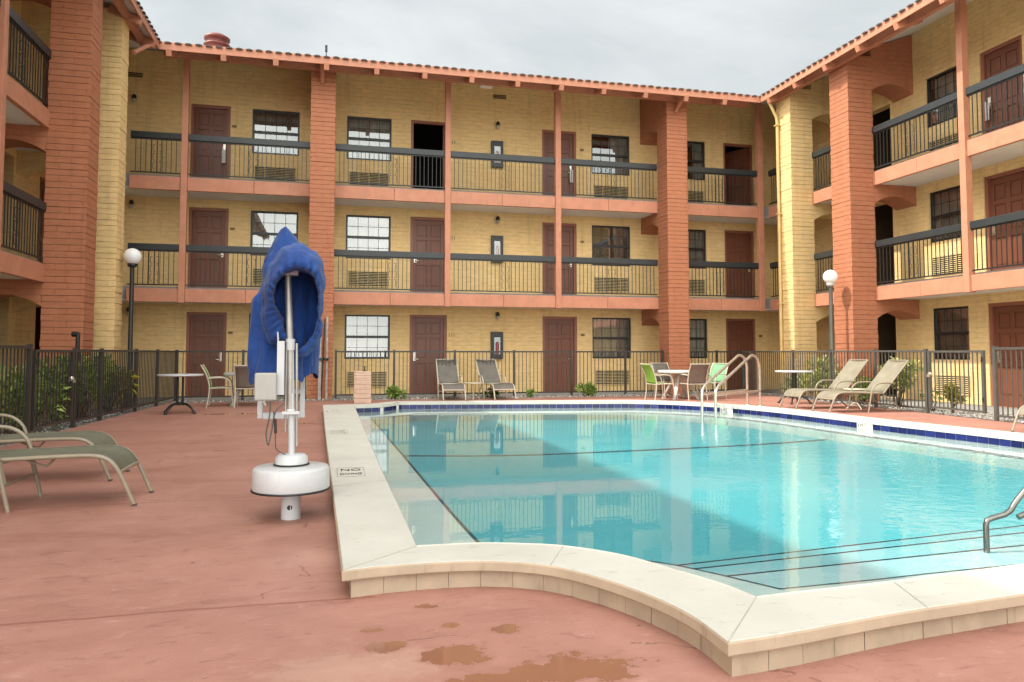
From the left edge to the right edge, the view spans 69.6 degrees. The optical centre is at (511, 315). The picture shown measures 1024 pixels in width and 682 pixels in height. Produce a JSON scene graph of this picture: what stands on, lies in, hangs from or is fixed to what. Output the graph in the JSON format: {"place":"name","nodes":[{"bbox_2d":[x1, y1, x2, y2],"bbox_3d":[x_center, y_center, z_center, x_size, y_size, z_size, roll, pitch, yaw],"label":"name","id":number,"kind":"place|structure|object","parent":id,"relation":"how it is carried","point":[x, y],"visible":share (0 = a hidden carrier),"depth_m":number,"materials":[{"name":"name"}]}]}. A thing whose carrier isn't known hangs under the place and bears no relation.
{"place":"outdoors","nodes":[
{"label":"outdoors","id":0,"kind":"place"},
{"bbox_2d":[2,389,1017,423],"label":"walkway","id":1,"kind":"structure","parent":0,"point":[990,408],"depth_m":19.25,"materials":[{"name":"concrete"}]},
{"bbox_2d":[0,392,1022,446],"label":"gravel bed","id":2,"kind":"object","parent":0,"point":[988,413],"visible":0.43,"depth_m":15.15,"materials":[{"name":"grey gravel"}]},
{"bbox_2d":[0,344,32,434],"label":"pool fence","id":3,"kind":"object","parent":2,"relation":"on","point":[27,388],"visible":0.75,"depth_m":9.65,"materials":[{"name":"brown metal"}]},
{"bbox_2d":[0,362,70,430],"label":"shrub","id":4,"kind":"object","parent":2,"relation":"on","point":[61,395],"visible":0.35,"depth_m":10.77,"materials":[{"name":"green plant"}]},
{"bbox_2d":[30,350,75,429],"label":"pool gate","id":5,"kind":"structure","parent":2,"relation":"on","point":[71,380],"depth_m":10.63,"materials":[{"name":"brown metal"}]},
{"bbox_2d":[37,355,90,423],"bbox_3d":[-7.489,1.224,12.092,1.084,1.166,1.034,-3,-4,41],"label":"shrub","id":6,"kind":"object","parent":2,"relation":"on","point":[64,379],"visible":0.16,"depth_m":12.06,"materials":[{"name":"green plant"}]},
{"bbox_2d":[61,352,116,417],"bbox_3d":[-7.727,1.232,13.198,1.027,1.261,1.138,1,-3,-14],"label":"shrub","id":7,"kind":"object","parent":2,"relation":"on","point":[92,379],"visible":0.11,"depth_m":13.14,"materials":[{"name":"green plant"}]},
{"bbox_2d":[96,364,131,411],"bbox_3d":[-8.031,1.434,14.547,0.887,0.999,1.078,0,-3,5],"label":"shrub","id":8,"kind":"object","parent":2,"relation":"on","point":[113,390],"visible":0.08,"depth_m":14.63,"materials":[{"name":"green plant"}]},
{"bbox_2d":[70,348,177,427],"bbox_3d":[-7.472,1.290,14.622,0.065,1.242,6.489,1,-3,-11],"label":"pool fence","id":9,"kind":"object","parent":2,"relation":"on","point":[102,393],"visible":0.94,"depth_m":13.69,"materials":[{"name":"brown metal"}]},
{"bbox_2d":[108,370,139,412],"bbox_3d":[-7.511,1.465,14.274,0.588,0.900,0.687,1,-3,-14],"label":"shrub","id":10,"kind":"object","parent":2,"relation":"on","point":[133,375],"visible":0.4,"depth_m":14.32,"materials":[{"name":"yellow plant"}]},
{"bbox_2d":[123,248,141,407],"bbox_3d":[-8.059,0.269,15.553,0.352,3.396,0.352,1,-3,-14],"label":"globe lamp","id":11,"kind":"object","parent":2,"relation":"on","point":[132,257],"visible":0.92,"depth_m":15.53,"materials":[{"name":"metal"}]},
{"bbox_2d":[177,350,305,399],"bbox_3d":[-6.670,1.473,18.194,3.059,1.242,0.063,1,-3,-14],"label":"pool fence","id":12,"kind":"object","parent":2,"relation":"on","point":[242,395],"visible":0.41,"depth_m":18.04,"materials":[{"name":"brown metal"}]},
{"bbox_2d":[318,316,328,399],"bbox_3d":[-4.630,1.047,18.063,0.280,2.060,0.162,1,-3,-14],"label":"pole pair","id":13,"kind":"object","parent":2,"relation":"on","point":[320,377],"visible":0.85,"depth_m":18.07,"materials":[{"name":"white metal"}]},
{"bbox_2d":[385,384,407,399],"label":"plant","id":14,"kind":"object","parent":2,"relation":"on","point":[393,391],"visible":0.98,"depth_m":18.43,"materials":[{"name":"green plant"}]},
{"bbox_2d":[481,385,499,397],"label":"plant","id":15,"kind":"object","parent":2,"relation":"on","point":[491,393],"visible":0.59,"depth_m":19.17,"materials":[{"name":"green plant"}]},
{"bbox_2d":[334,350,663,397],"bbox_3d":[-0.114,1.554,19.769,9.053,1.242,0.063,1,-3,-14],"label":"pool fence","id":16,"kind":"object","parent":2,"relation":"on","point":[571,391],"visible":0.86,"depth_m":19.85,"materials":[{"name":"brown metal"}]},
{"bbox_2d":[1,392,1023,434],"bbox_3d":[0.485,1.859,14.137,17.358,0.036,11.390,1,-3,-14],"label":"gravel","id":17,"kind":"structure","parent":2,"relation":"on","point":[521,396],"depth_m":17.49,"materials":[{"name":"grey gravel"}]},
{"bbox_2d":[71,331,79,418],"bbox_3d":[-7.357,1.028,12.387,0.125,1.515,0.090,1,-3,-14],"label":"stub pole","id":18,"kind":"object","parent":17,"relation":"on","point":[77,339],"visible":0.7,"depth_m":12.39,"materials":[{"name":"black metal"}]},
{"bbox_2d":[525,388,536,396],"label":"plant","id":19,"kind":"object","parent":2,"relation":"on","point":[529,392],"visible":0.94,"depth_m":19.34,"materials":[{"name":"green plant"}]},
{"bbox_2d":[573,381,598,396],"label":"plant","id":20,"kind":"object","parent":2,"relation":"on","point":[591,389],"visible":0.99,"depth_m":19.65,"materials":[{"name":"green plant"}]},
{"bbox_2d":[690,350,741,390],"bbox_3d":[5.841,1.627,21.200,1.803,1.242,0.063,1,-3,-14],"label":"pool fence","id":21,"kind":"object","parent":2,"relation":"on","point":[716,359],"visible":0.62,"depth_m":21.25,"materials":[{"name":"brown metal"}]},
{"bbox_2d":[780,370,811,397],"bbox_3d":[7.479,1.780,19.064,0.938,0.772,1.020,1,-3,-14],"label":"shrub","id":22,"kind":"object","parent":2,"relation":"on","point":[791,382],"visible":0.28,"depth_m":19.08,"materials":[{"name":"green plant"}]},
{"bbox_2d":[801,355,840,399],"bbox_3d":[7.672,1.538,18.160,0.859,1.162,1.028,1,-3,-14],"label":"shrub","id":23,"kind":"object","parent":2,"relation":"on","point":[818,374],"visible":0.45,"depth_m":18.12,"materials":[{"name":"green plant"}]},
{"bbox_2d":[823,270,837,400],"bbox_3d":[7.691,0.488,17.708,0.340,3.180,0.340,1,-3,-14],"label":"globe lamp","id":24,"kind":"object","parent":2,"relation":"on","point":[830,277],"visible":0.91,"depth_m":17.68,"materials":[{"name":"white plastic"}]},
{"bbox_2d":[742,349,929,412],"bbox_3d":[7.337,1.450,17.744,0.067,1.242,7.413,1,-3,-10],"label":"pool fence","id":25,"kind":"object","parent":2,"relation":"on","point":[793,362],"visible":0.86,"depth_m":16.94,"materials":[{"name":"black metal"}]},
{"bbox_2d":[927,350,986,412],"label":"pool gate","id":26,"kind":"structure","parent":25,"relation":"attached to","point":[983,381],"depth_m":13.32,"materials":[{"name":"black metal"}]},
{"bbox_2d":[847,375,873,403],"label":"shrub","id":27,"kind":"object","parent":2,"relation":"on","point":[861,387],"visible":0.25,"depth_m":16.64,"materials":[{"name":"green plant"}]},
{"bbox_2d":[872,356,923,406],"bbox_3d":[8.296,1.429,15.727,0.812,1.122,0.805,1,-3,-14],"label":"shrub","id":28,"kind":"object","parent":2,"relation":"on","point":[901,382],"visible":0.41,"depth_m":15.62,"materials":[{"name":"green plant"}]},
{"bbox_2d":[919,388,942,410],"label":"shrub","id":29,"kind":"object","parent":2,"relation":"on","point":[937,392],"visible":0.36,"depth_m":14.78,"materials":[{"name":"green plant"}]},
{"bbox_2d":[940,381,966,412],"bbox_3d":[8.556,1.599,14.238,0.370,0.630,0.410,1,-3,-14],"label":"shrub","id":30,"kind":"object","parent":2,"relation":"on","point":[953,393],"visible":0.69,"depth_m":14.24,"materials":[{"name":"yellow plant"}]},
{"bbox_2d":[0,394,1023,681],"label":"pool deck","id":31,"kind":"structure","parent":0,"point":[202,562],"depth_m":3.37,"materials":[{"name":"concrete"}]},
{"bbox_2d":[0,413,129,483],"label":"sun lounger","id":32,"kind":"object","parent":31,"relation":"on","point":[95,438],"visible":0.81,"depth_m":6.84,"materials":[{"name":"beige fabric"}]},
{"bbox_2d":[0,425,153,512],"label":"sun lounger","id":33,"kind":"object","parent":31,"relation":"on","point":[120,460],"visible":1,"depth_m":5.73,"materials":[{"name":"beige fabric"}]},
{"bbox_2d":[157,374,203,414],"bbox_3d":[-6.336,1.497,14.051,0.820,0.750,0.820,1,-3,-25],"label":"pedestal table","id":34,"kind":"object","parent":31,"relation":"on","point":[169,407],"visible":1,"depth_m":13.97,"materials":[{"name":"white metal"}]},
{"bbox_2d":[200,364,233,406],"bbox_3d":[-6.389,1.519,15.991,0.686,0.910,0.590,1,-3,-17],"label":"patio chair","id":35,"kind":"object","parent":31,"relation":"on","point":[208,377],"visible":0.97,"depth_m":15.80,"materials":[{"name":"beige metal"}]},
{"bbox_2d":[223,372,265,405],"bbox_3d":[-5.876,1.631,16.369,1.040,0.720,1.040,1,-3,-23],"label":"resin table","id":36,"kind":"object","parent":31,"relation":"on","point":[232,375],"visible":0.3,"depth_m":16.04,"materials":[{"name":"white plastic"}]},
{"bbox_2d":[234,365,264,407],"bbox_3d":[-5.666,1.511,15.840,0.591,0.910,0.686,1,-3,-12],"label":"patio chair","id":37,"kind":"object","parent":31,"relation":"on","point":[241,378],"visible":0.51,"depth_m":15.62,"materials":[{"name":"brown fabric"}]},
{"bbox_2d":[250,271,330,519],"bbox_3d":[-1.567,0.526,5.263,0.543,1.809,0.704,1,-3,-14],"label":"pool lift","id":38,"kind":"object","parent":31,"relation":"on","point":[290,477],"visible":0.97,"depth_m":5.09,"materials":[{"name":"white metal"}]},
{"bbox_2d":[247,226,325,384],"bbox_3d":[-1.654,-0.082,5.384,0.567,1.197,0.993,1,-3,-14],"label":"lift cover","id":39,"kind":"object","parent":38,"relation":"on","point":[288,252],"visible":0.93,"depth_m":5.31,"materials":[{"name":"blue fabric"}]},
{"bbox_2d":[353,366,370,402],"bbox_3d":[-3.487,1.606,17.152,0.397,0.850,0.390,1,-3,-14],"label":"drinking fountain","id":40,"kind":"object","parent":31,"relation":"on","point":[362,387],"visible":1,"depth_m":16.96,"materials":[{"name":"brick"}]},
{"bbox_2d":[436,359,465,400],"bbox_3d":[-1.563,1.613,18.633,0.642,1.010,1.828,1,-3,-12],"label":"sun lounger","id":41,"kind":"object","parent":31,"relation":"on","point":[447,376],"visible":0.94,"depth_m":19.07,"materials":[{"name":"grey fabric"}]},
{"bbox_2d":[464,382,482,399],"bbox_3d":[-0.967,1.884,18.311,0.490,0.426,0.490,2,-4,-33],"label":"side table","id":42,"kind":"object","parent":31,"relation":"on","point":[473,383],"visible":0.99,"depth_m":18.31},
{"bbox_2d":[476,359,516,399],"bbox_3d":[-0.440,1.626,18.879,0.642,1.010,1.828,1,-3,-19],"label":"sun lounger","id":43,"kind":"object","parent":31,"relation":"on","point":[488,373],"visible":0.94,"depth_m":19.30,"materials":[{"name":"grey fabric"}]},
{"bbox_2d":[639,363,675,400],"bbox_3d":[3.551,1.623,18.020,0.686,0.910,0.590,1,-3,-17],"label":"patio chair","id":44,"kind":"object","parent":31,"relation":"on","point":[650,374],"visible":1,"depth_m":17.89,"materials":[{"name":"green fabric"}]},
{"bbox_2d":[651,362,683,397],"bbox_3d":[4.027,1.682,19.173,0.591,0.910,0.686,1,-3,-23],"label":"patio chair","id":45,"kind":"object","parent":31,"relation":"on","point":[656,367],"visible":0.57,"depth_m":19.37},
{"bbox_2d":[658,370,699,399],"bbox_3d":[4.253,1.745,18.597,1.120,0.720,1.120,1,-3,-14],"label":"resin table","id":46,"kind":"object","parent":31,"relation":"on","point":[676,373],"visible":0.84,"depth_m":18.41,"materials":[{"name":"white plastic"}]},
{"bbox_2d":[677,363,709,400],"bbox_3d":[4.465,1.626,18.069,0.591,0.910,0.686,1,-3,-16],"label":"patio chair","id":47,"kind":"object","parent":31,"relation":"on","point":[697,375],"visible":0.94,"depth_m":17.87,"materials":[{"name":"brown fabric"}]},
{"bbox_2d":[696,363,728,398],"bbox_3d":[5.132,1.662,18.778,0.686,0.910,0.591,2,-4,-36],"label":"patio chair","id":48,"kind":"object","parent":31,"relation":"on","point":[715,369],"visible":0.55,"depth_m":18.92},
{"bbox_2d":[775,370,813,404],"bbox_3d":[6.452,1.639,16.815,0.840,0.750,0.840,1,-3,-14],"label":"pedestal table","id":49,"kind":"object","parent":31,"relation":"on","point":[796,372],"visible":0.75,"depth_m":16.79,"materials":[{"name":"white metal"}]},
{"bbox_2d":[779,359,868,408],"bbox_3d":[6.590,1.445,15.556,1.806,1.030,0.642,1,-3,-15],"label":"sun lounger","id":50,"kind":"object","parent":31,"relation":"on","point":[849,373],"visible":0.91,"depth_m":15.64,"materials":[{"name":"beige fabric"}]},
{"bbox_2d":[843,388,865,409],"bbox_3d":[7.094,1.722,15.163,0.490,0.426,0.490,2,-4,-33],"label":"side table","id":51,"kind":"object","parent":31,"relation":"on","point":[855,389],"visible":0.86,"depth_m":15.16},
{"bbox_2d":[811,360,908,412],"bbox_3d":[6.902,1.396,14.597,1.806,1.030,0.642,1,-3,-12],"label":"sun lounger","id":52,"kind":"object","parent":31,"relation":"on","point":[885,377],"visible":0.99,"depth_m":14.65,"materials":[{"name":"beige fabric"}]},
{"bbox_2d":[991,346,1023,420],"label":"pool fence","id":53,"kind":"object","parent":31,"relation":"on","point":[995,382],"visible":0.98,"depth_m":12.37,"materials":[{"name":"black metal"}]},
{"bbox_2d":[1011,405,1023,431],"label":"sun lounger","id":54,"kind":"object","parent":31,"relation":"on","point":[1020,411],"visible":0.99,"depth_m":10.79,"materials":[{"name":"beige metal"}]},
{"bbox_2d":[137,0,915,95],"label":"sky","id":55,"kind":"structure","parent":0,"point":[751,47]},
{"bbox_2d":[880,395,1023,423],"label":"ground","id":56,"kind":"structure","parent":0,"point":[941,414],"depth_m":14.01,"materials":[{"name":"soil"}]},
{"bbox_2d":[0,0,161,417],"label":"motel wing","id":57,"kind":"structure","parent":56,"relation":"on","point":[64,65],"depth_m":13.52,"materials":[{"name":"orange brick"}]},
{"bbox_2d":[34,305,40,364],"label":"door","id":58,"kind":"structure","parent":57,"relation":"in","point":[38,311],"depth_m":16.80,"materials":[{"name":"paint"}]},
{"bbox_2d":[37,177,44,261],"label":"door","id":59,"kind":"structure","parent":57,"relation":"in","point":[42,181],"depth_m":16.49,"materials":[{"name":"paint"}]},
{"bbox_2d":[43,57,48,108],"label":"door","id":60,"kind":"structure","parent":57,"relation":"in","point":[47,82],"depth_m":16.67,"materials":[{"name":"paint"}]},
{"bbox_2d":[120,32,779,399],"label":"motel wing","id":61,"kind":"structure","parent":56,"relation":"on","point":[634,217],"depth_m":20.80,"materials":[{"name":"yellow brick"}]},
{"bbox_2d":[129,200,133,207],"bbox_3d":[-9.925,-2.903,19.200,0.120,0.225,0.159,1,-3,-14],"label":"wall lamp","id":62,"kind":"object","parent":61,"relation":"attached to","point":[131,202],"visible":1,"depth_m":19.15,"materials":[{"name":"black metal"}]},
{"bbox_2d":[132,94,136,102],"bbox_3d":[-9.925,-5.699,19.343,0.120,0.225,0.159,1,-3,-14],"label":"wall lamp","id":63,"kind":"object","parent":61,"relation":"attached to","point":[134,97],"visible":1,"depth_m":19.29,"materials":[{"name":"black metal"}]},
{"bbox_2d":[185,312,226,395],"bbox_3d":[-8.133,1.035,19.589,1.000,2.239,0.122,1,-3,-14],"label":"door","id":64,"kind":"structure","parent":61,"relation":"in","point":[205,331],"depth_m":19.61,"materials":[{"name":"paint"}]},
{"bbox_2d":[187,207,228,287],"bbox_3d":[-8.133,-1.762,19.732,1.000,2.239,0.122,1,-3,-14],"label":"door","id":65,"kind":"structure","parent":61,"relation":"in","point":[207,226],"depth_m":19.75,"materials":[{"name":"paint"}]},
{"bbox_2d":[190,104,230,177],"bbox_3d":[-8.132,-4.558,19.871,1.000,2.239,0.132,1,-3,-14],"label":"door","id":66,"kind":"structure","parent":61,"relation":"in","point":[212,120],"depth_m":19.89,"materials":[{"name":"paint"}]},
{"bbox_2d":[250,211,297,255],"bbox_3d":[-6.509,-2.224,20.189,1.240,1.230,0.129,1,-3,-14],"label":"window","id":67,"kind":"structure","parent":61,"relation":"in","point":[265,225],"depth_m":20.18,"materials":[{"name":"white glass"}]},
{"bbox_2d":[252,109,299,155],"bbox_3d":[-6.509,-5.020,20.332,1.240,1.230,0.129,1,-3,-14],"label":"window","id":68,"kind":"structure","parent":61,"relation":"in","point":[275,125],"depth_m":20.35,"materials":[{"name":"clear glass"}]},
{"bbox_2d":[344,315,389,358],"bbox_3d":[-4.059,0.603,20.634,1.240,1.230,0.129,1,-3,-14],"label":"window","id":69,"kind":"structure","parent":61,"relation":"in","point":[362,332],"depth_m":20.66,"materials":[{"name":"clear glass"}]},
{"bbox_2d":[346,215,390,258],"bbox_3d":[-4.059,-2.193,20.777,1.240,1.230,0.129,1,-3,-14],"label":"window","id":70,"kind":"structure","parent":61,"relation":"in","point":[372,233],"depth_m":20.80,"materials":[{"name":"white glass"}]},
{"bbox_2d":[347,116,391,160],"bbox_3d":[-4.059,-4.990,20.921,1.240,1.230,0.129,1,-3,-14],"label":"window","id":71,"kind":"structure","parent":61,"relation":"in","point":[360,130],"depth_m":20.94,"materials":[{"name":"white glass"}]},
{"bbox_2d":[410,217,443,291],"bbox_3d":[-2.397,-1.691,21.110,1.060,2.239,0.122,1,-3,-14],"label":"door","id":72,"kind":"structure","parent":61,"relation":"in","point":[426,233],"depth_m":21.13,"materials":[{"name":"paint"}]},
{"bbox_2d":[409,315,446,392],"bbox_3d":[-2.397,1.105,20.967,1.060,2.239,0.122,1,-3,-14],"label":"door","id":73,"kind":"structure","parent":61,"relation":"in","point":[427,332],"depth_m":20.97,"materials":[{"name":"paint"}]},
{"bbox_2d":[411,120,444,189],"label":"door","id":74,"kind":"structure","parent":61,"relation":"in","point":[413,122],"depth_m":21.26,"materials":[{"name":"paint"}]},
{"bbox_2d":[479,85,492,88],"bbox_3d":[-0.705,-6.429,20.090,0.380,0.400,0.236,1,-3,-14],"label":"flood light","id":75,"kind":"object","parent":61,"relation":"attached to","point":[484,86],"visible":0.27,"depth_m":20.07,"materials":[{"name":"white plastic"}]},
{"bbox_2d":[491,332,502,358],"bbox_3d":[-0.435,0.863,21.309,0.350,0.780,0.127,1,-3,-14],"label":"extinguisher cabinet","id":76,"kind":"object","parent":61,"relation":"attached to","point":[496,341],"visible":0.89,"depth_m":21.27,"materials":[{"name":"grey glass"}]},
{"bbox_2d":[491,235,502,262],"bbox_3d":[-0.435,-1.933,21.453,0.350,0.780,0.127,1,-3,-14],"label":"extinguisher cabinet","id":77,"kind":"object","parent":61,"relation":"attached to","point":[496,245],"visible":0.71,"depth_m":21.43,"materials":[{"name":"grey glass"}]},
{"bbox_2d":[491,140,502,167],"bbox_3d":[-0.435,-4.730,21.596,0.350,0.780,0.127,1,-3,-14],"label":"extinguisher cabinet","id":78,"kind":"object","parent":61,"relation":"attached to","point":[496,147],"visible":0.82,"depth_m":21.57,"materials":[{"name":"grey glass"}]},
{"bbox_2d":[542,130,575,196],"bbox_3d":[1.406,-4.441,22.162,1.070,2.239,0.132,1,-3,-14],"label":"door","id":79,"kind":"structure","parent":61,"relation":"in","point":[568,139],"depth_m":22.19,"materials":[{"name":"paint"}]},
{"bbox_2d":[542,222,576,294],"bbox_3d":[1.405,-1.644,22.024,1.070,2.239,0.122,1,-3,-14],"label":"door","id":80,"kind":"structure","parent":61,"relation":"in","point":[568,231],"depth_m":22.05,"materials":[{"name":"paint"}]},
{"bbox_2d":[543,316,576,391],"bbox_3d":[1.405,1.152,21.880,1.070,2.239,0.122,1,-3,-14],"label":"door","id":81,"kind":"structure","parent":61,"relation":"in","point":[559,332],"depth_m":21.90,"materials":[{"name":"paint"}]},
{"bbox_2d":[591,134,628,175],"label":"window","id":82,"kind":"structure","parent":61,"relation":"in","point":[618,146],"depth_m":22.69,"materials":[{"name":"grey glass"}]},
{"bbox_2d":[592,225,629,266],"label":"window","id":83,"kind":"structure","parent":61,"relation":"in","point":[621,235],"depth_m":22.55,"materials":[{"name":"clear glass"}]},
{"bbox_2d":[592,318,630,357],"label":"window","id":84,"kind":"structure","parent":61,"relation":"in","point":[608,334],"depth_m":22.36,"materials":[{"name":"clear glass"}]},
{"bbox_2d":[687,141,704,179],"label":"window","id":85,"kind":"structure","parent":61,"relation":"in","point":[696,160],"depth_m":23.32,"materials":[{"name":"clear glass"}]},
{"bbox_2d":[688,229,705,268],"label":"window","id":86,"kind":"structure","parent":61,"relation":"in","point":[695,248],"depth_m":23.17,"materials":[{"name":"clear glass"}]},
{"bbox_2d":[689,319,706,357],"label":"window","id":87,"kind":"structure","parent":61,"relation":"in","point":[698,327],"depth_m":23.02,"materials":[{"name":"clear glass"}]},
{"bbox_2d":[723,143,752,205],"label":"door","id":88,"kind":"structure","parent":61,"relation":"in","point":[741,159],"depth_m":23.87,"materials":[{"name":"paint"}]},
{"bbox_2d":[724,230,754,297],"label":"door","id":89,"kind":"structure","parent":61,"relation":"in","point":[739,245],"depth_m":23.45,"materials":[{"name":"paint"}]},
{"bbox_2d":[726,319,755,389],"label":"door","id":90,"kind":"structure","parent":61,"relation":"in","point":[740,333],"depth_m":23.30,"materials":[{"name":"paint"}]},
{"bbox_2d":[323,400,1023,676],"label":"swimming pool","id":91,"kind":"structure","parent":56,"relation":"on","point":[738,564],"depth_m":5.52,"materials":[{"name":"liquid"}]},
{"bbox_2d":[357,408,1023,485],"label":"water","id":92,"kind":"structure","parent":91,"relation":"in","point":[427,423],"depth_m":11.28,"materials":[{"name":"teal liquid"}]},
{"bbox_2d":[700,354,761,421],"bbox_3d":[4.550,1.455,15.068,0.454,1.319,2.975,-2,-4,34],"label":"pool handrail","id":93,"kind":"object","parent":91,"relation":"on","point":[716,392],"visible":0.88,"depth_m":15.02,"materials":[{"name":"silver metal"}]},
{"bbox_2d":[983,487,1023,552],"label":"pool handrail","id":94,"kind":"object","parent":91,"relation":"on","point":[1018,498],"visible":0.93,"depth_m":4.55,"materials":[{"name":"metal"}]},
{"bbox_2d":[760,0,1023,407],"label":"motel wing","id":95,"kind":"structure","parent":56,"relation":"on","point":[898,207],"depth_m":17.69,"materials":[{"name":"brick"}]},
{"bbox_2d":[927,66,957,127],"bbox_3d":[10.316,-5.173,17.452,0.129,1.220,1.050,1,-3,-14],"label":"window","id":96,"kind":"structure","parent":95,"relation":"in","point":[945,82],"depth_m":17.57,"materials":[{"name":"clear glass"}]},
{"bbox_2d":[930,185,961,242],"bbox_3d":[10.316,-2.376,17.308,0.129,1.220,1.050,1,-3,-14],"label":"window","id":97,"kind":"structure","parent":95,"relation":"in","point":[945,204],"depth_m":17.48,"materials":[{"name":"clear glass"}]},
{"bbox_2d":[934,306,969,359],"bbox_3d":[10.316,0.420,17.165,0.129,1.220,1.050,1,-3,-14],"label":"window","id":98,"kind":"structure","parent":95,"relation":"in","point":[953,321],"depth_m":17.24,"materials":[{"name":"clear glass"}]},
{"bbox_2d":[980,35,1023,133],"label":"door","id":99,"kind":"structure","parent":95,"relation":"in","point":[1001,58],"depth_m":15.97,"materials":[{"name":"paint"}]},
{"bbox_2d":[984,167,1023,270],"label":"door","id":100,"kind":"structure","parent":95,"relation":"in","point":[1004,192],"depth_m":15.88,"materials":[{"name":"paint"}]},
{"bbox_2d":[989,301,1023,407],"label":"door","id":101,"kind":"structure","parent":95,"relation":"in","point":[1006,319],"depth_m":15.76,"materials":[{"name":"paint"}]}
]}

